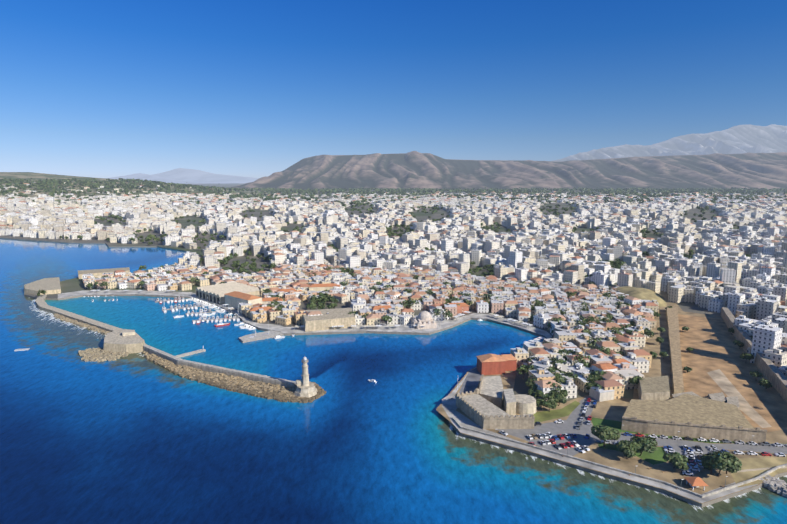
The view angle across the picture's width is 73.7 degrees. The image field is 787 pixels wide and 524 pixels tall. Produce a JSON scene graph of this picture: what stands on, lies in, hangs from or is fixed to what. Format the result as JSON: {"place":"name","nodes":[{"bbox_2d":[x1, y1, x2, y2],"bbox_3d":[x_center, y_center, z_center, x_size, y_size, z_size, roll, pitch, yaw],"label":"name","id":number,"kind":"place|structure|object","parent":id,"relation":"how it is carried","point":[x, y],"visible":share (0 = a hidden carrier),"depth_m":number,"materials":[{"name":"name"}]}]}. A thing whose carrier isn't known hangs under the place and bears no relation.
{"place":"outdoors","nodes":[
{"label":"outdoors","id":0,"kind":"place"},
{"bbox_2d":[106,173,253,183],"bbox_3d":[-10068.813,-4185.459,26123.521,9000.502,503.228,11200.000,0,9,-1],"label":"hills","id":1,"kind":"structure","parent":0,"point":[141,176],"depth_m":25594.46,"materials":[{"name":"grey"}]},
{"bbox_2d":[54,313,325,402],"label":"breakwater rocks","id":2,"kind":"object","parent":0,"point":[259,389],"visible":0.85,"depth_m":338.78,"materials":[{"name":"beige stone"}]},
{"bbox_2d":[153,168,258,181],"bbox_3d":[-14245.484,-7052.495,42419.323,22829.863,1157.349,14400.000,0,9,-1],"label":"mountain","id":3,"kind":"structure","parent":0,"point":[183,174],"depth_m":40891.69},
{"bbox_2d":[0,239,786,523],"bbox_3d":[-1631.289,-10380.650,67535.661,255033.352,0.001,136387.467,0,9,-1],"label":"sea","id":4,"kind":"structure","parent":0,"point":[136,438],"depth_m":265.47,"materials":[{"name":"blue liquid"}]},
{"bbox_2d":[14,294,482,382],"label":"boats","id":5,"kind":"object","parent":4,"relation":"on","point":[209,305],"visible":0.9,"depth_m":503.23,"materials":[{"name":"paint"}]},
{"bbox_2d":[759,474,786,497],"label":"rocks","id":6,"kind":"object","parent":4,"relation":"in","point":[776,485],"visible":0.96,"depth_m":219.99,"materials":[{"name":"white stone"}]},
{"bbox_2d":[0,183,786,507],"bbox_3d":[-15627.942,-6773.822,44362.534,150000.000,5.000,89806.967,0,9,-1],"label":"ground","id":7,"kind":"structure","parent":0,"point":[74,285],"depth_m":668.37,"materials":[{"name":"grey concrete"}]},
{"bbox_2d":[0,172,271,204],"bbox_3d":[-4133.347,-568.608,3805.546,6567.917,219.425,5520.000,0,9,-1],"label":"wooded hillside","id":8,"kind":"structure","parent":7,"relation":"on","point":[25,175],"depth_m":4008.80,"materials":[{"name":"green plant"}]},
{"bbox_2d":[35,295,320,399],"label":"breakwater","id":9,"kind":"object","parent":7,"relation":"on","point":[117,339],"visible":0.6,"depth_m":393.24,"materials":[{"name":"stone"}]},
{"bbox_2d":[294,356,316,397],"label":"lighthouse","id":10,"kind":"object","parent":9,"relation":"on","point":[306,388],"visible":1,"depth_m":313.27,"materials":[{"name":"stone"}]},
{"bbox_2d":[155,298,283,342],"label":"marina jetties","id":11,"kind":"object","parent":7,"relation":"on","point":[258,336],"visible":0.48,"depth_m":438.11,"materials":[{"name":"stone"}]},
{"bbox_2d":[90,290,543,342],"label":"awnings","id":12,"kind":"object","parent":7,"relation":"on","point":[456,316],"visible":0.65,"depth_m":460.13,"materials":[{"name":"paint"}]},
{"bbox_2d":[0,183,786,400],"bbox_3d":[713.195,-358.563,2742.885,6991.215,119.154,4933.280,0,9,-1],"label":"city buildings","id":13,"kind":"structure","parent":7,"relation":"on","point":[753,287],"depth_m":811.43,"materials":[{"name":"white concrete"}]},
{"bbox_2d":[0,178,786,476],"bbox_3d":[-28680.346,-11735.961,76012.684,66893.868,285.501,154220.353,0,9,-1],"label":"trees","id":14,"kind":"object","parent":7,"relation":"on","point":[726,461],"visible":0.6,"depth_m":1158.84,"materials":[{"name":"green plant"}]},
{"bbox_2d":[24,267,786,442],"bbox_3d":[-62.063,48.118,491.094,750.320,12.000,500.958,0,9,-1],"label":"fortification walls","id":15,"kind":"structure","parent":7,"relation":"on","point":[655,409],"depth_m":293.92,"materials":[{"name":"stone"}]},
{"bbox_2d":[195,281,629,401],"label":"historic buildings","id":16,"kind":"structure","parent":7,"relation":"on","point":[233,294],"depth_m":518.25,"materials":[{"name":"beige stone"}]},
{"bbox_2d":[58,287,786,503],"bbox_3d":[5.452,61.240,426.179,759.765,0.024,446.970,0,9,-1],"label":"ground patches","id":17,"kind":"object","parent":7,"relation":"on","point":[714,362],"visible":0.54,"depth_m":292.07,"materials":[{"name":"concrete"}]},
{"bbox_2d":[181,290,751,490],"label":"street furniture","id":18,"kind":"object","parent":17,"relation":"on","point":[621,433],"visible":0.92,"depth_m":240.58,"materials":[{"name":"paint"}]},
{"bbox_2d":[477,353,516,374],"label":"red building","id":19,"kind":"structure","parent":17,"relation":"on","point":[491,364],"depth_m":344.84,"materials":[{"name":"paint"}]},
{"bbox_2d":[452,417,786,497],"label":"sea wall","id":20,"kind":"structure","parent":17,"relation":"on","point":[650,478],"depth_m":229.84,"materials":[{"name":"stone"}]},
{"bbox_2d":[499,398,786,475],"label":"cars","id":21,"kind":"object","parent":17,"relation":"on","point":[694,463],"visible":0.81,"depth_m":252.77,"materials":[{"name":"paint"}]},
{"bbox_2d":[684,477,707,490],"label":"pavilion","id":22,"kind":"structure","parent":17,"relation":"on","point":[695,482],"depth_m":216.49,"materials":[{"name":"tile"}]},
{"bbox_2d":[455,374,536,428],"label":"fortress","id":23,"kind":"structure","parent":7,"relation":"on","point":[481,405],"depth_m":285.19,"materials":[{"name":"stone"}]},
{"bbox_2d":[609,286,666,306],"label":"grassy mound","id":24,"kind":"object","parent":7,"relation":"on","point":[643,293],"visible":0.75,"depth_m":552.33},
{"bbox_2d":[0,0,786,177],"label":"sky","id":25,"kind":"structure","parent":0,"point":[89,88],"materials":[{"name":"blue"}]},
{"bbox_2d":[229,151,786,189],"bbox_3d":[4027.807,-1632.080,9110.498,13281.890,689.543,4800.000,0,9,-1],"label":"mountain ridge","id":26,"kind":"structure","parent":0,"point":[413,169],"depth_m":8102.43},
{"bbox_2d":[413,189,783,191],"bbox_3d":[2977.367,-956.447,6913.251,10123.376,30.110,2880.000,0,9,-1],"label":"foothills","id":27,"kind":"structure","parent":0,"point":[624,191],"depth_m":6116.80,"materials":[{"name":"grey"}]},
{"bbox_2d":[554,124,786,161],"bbox_3d":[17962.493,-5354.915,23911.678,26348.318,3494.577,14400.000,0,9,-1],"label":"snowy mountain","id":28,"kind":"structure","parent":0,"point":[749,138],"depth_m":24368.41,"materials":[{"name":"white snow"}]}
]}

